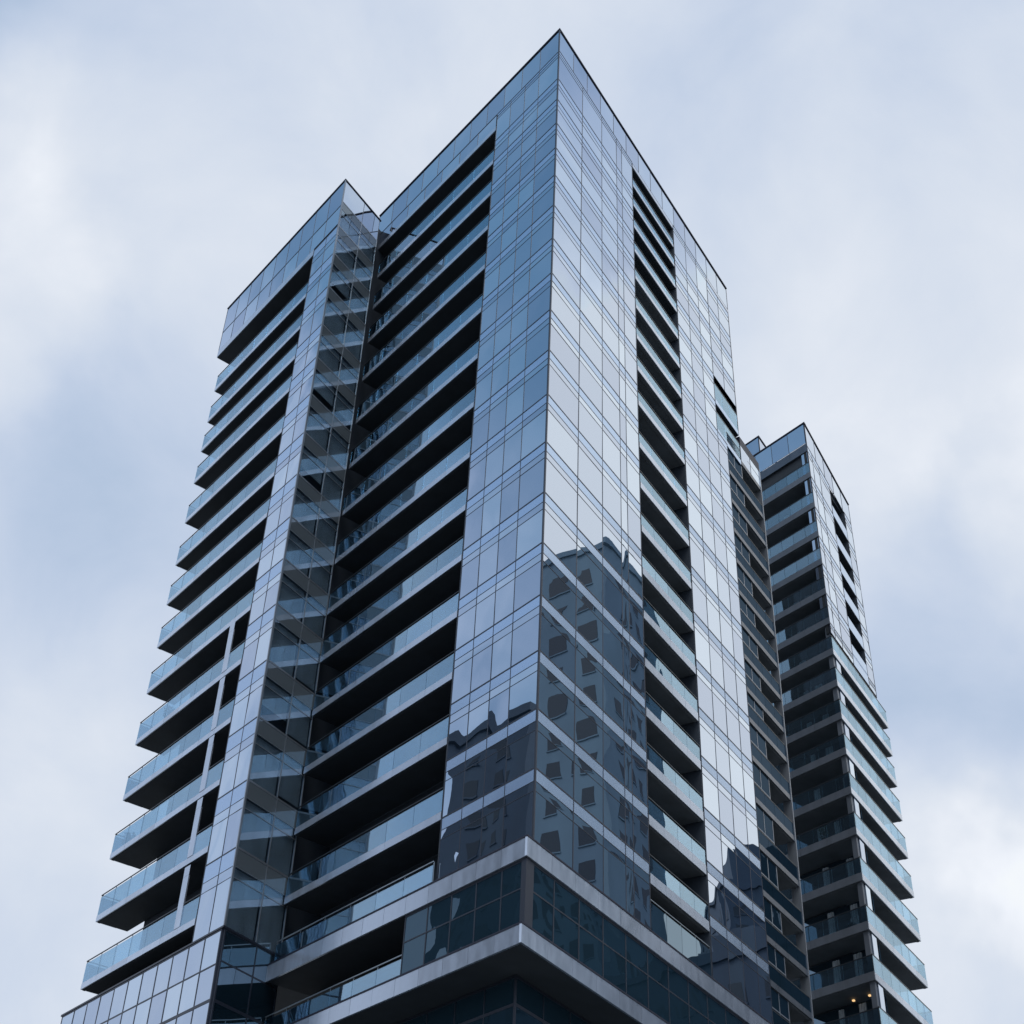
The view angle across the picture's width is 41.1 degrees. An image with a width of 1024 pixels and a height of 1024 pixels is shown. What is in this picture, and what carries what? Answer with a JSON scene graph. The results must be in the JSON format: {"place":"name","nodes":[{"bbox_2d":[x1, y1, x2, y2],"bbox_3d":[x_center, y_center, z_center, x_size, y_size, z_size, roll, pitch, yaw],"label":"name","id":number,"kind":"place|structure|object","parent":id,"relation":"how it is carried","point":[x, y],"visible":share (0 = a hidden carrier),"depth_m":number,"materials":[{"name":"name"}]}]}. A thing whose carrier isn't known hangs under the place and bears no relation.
{"place":"outdoors","nodes":[
{"label":"outdoors","id":0,"kind":"place"},
{"bbox_2d":[0,0,1023,1023],"label":"sky","id":1,"kind":"structure","parent":0,"point":[850,173],"materials":[{"name":"white"}]},
{"bbox_2d":[265,28,813,1023],"bbox_3d":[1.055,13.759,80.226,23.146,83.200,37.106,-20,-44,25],"label":"glass tower","id":2,"kind":"structure","parent":0,"point":[551,770],"depth_m":71.32,"materials":[{"name":"blue glass"}]},
{"bbox_2d":[650,866,665,884],"bbox_3d":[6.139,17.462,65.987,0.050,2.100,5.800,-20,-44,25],"label":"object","id":3,"kind":"structure","parent":2,"relation":"in","point":[652,870],"depth_m":67.66,"materials":[{"name":"glass"}]},
{"bbox_2d":[818,826,828,839],"bbox_3d":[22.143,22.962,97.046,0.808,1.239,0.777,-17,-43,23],"label":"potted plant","id":4,"kind":"object","parent":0,"point":[822,830],"visible":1,"depth_m":97.14,"materials":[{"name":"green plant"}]},
{"bbox_2d":[745,422,932,1023],"bbox_3d":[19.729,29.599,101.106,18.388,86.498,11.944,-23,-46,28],"label":"balcony tower","id":5,"kind":"structure","parent":0,"point":[869,968],"depth_m":102.34,"materials":[{"name":"grey"}]},
{"bbox_2d":[847,917,856,927],"bbox_3d":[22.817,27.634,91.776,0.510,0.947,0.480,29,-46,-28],"label":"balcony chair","id":6,"kind":"object","parent":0,"point":[854,922],"visible":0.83,"depth_m":91.82,"materials":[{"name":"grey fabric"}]},
{"label":"ground","id":7,"kind":"structure","parent":0,"visible":0},
{"bbox_2d":[61,179,385,1023],"bbox_3d":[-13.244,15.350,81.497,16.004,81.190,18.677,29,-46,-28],"label":"tower wing","id":8,"kind":"structure","parent":7,"relation":"on","point":[221,787],"depth_m":77.82,"materials":[{"name":"blue glass"}]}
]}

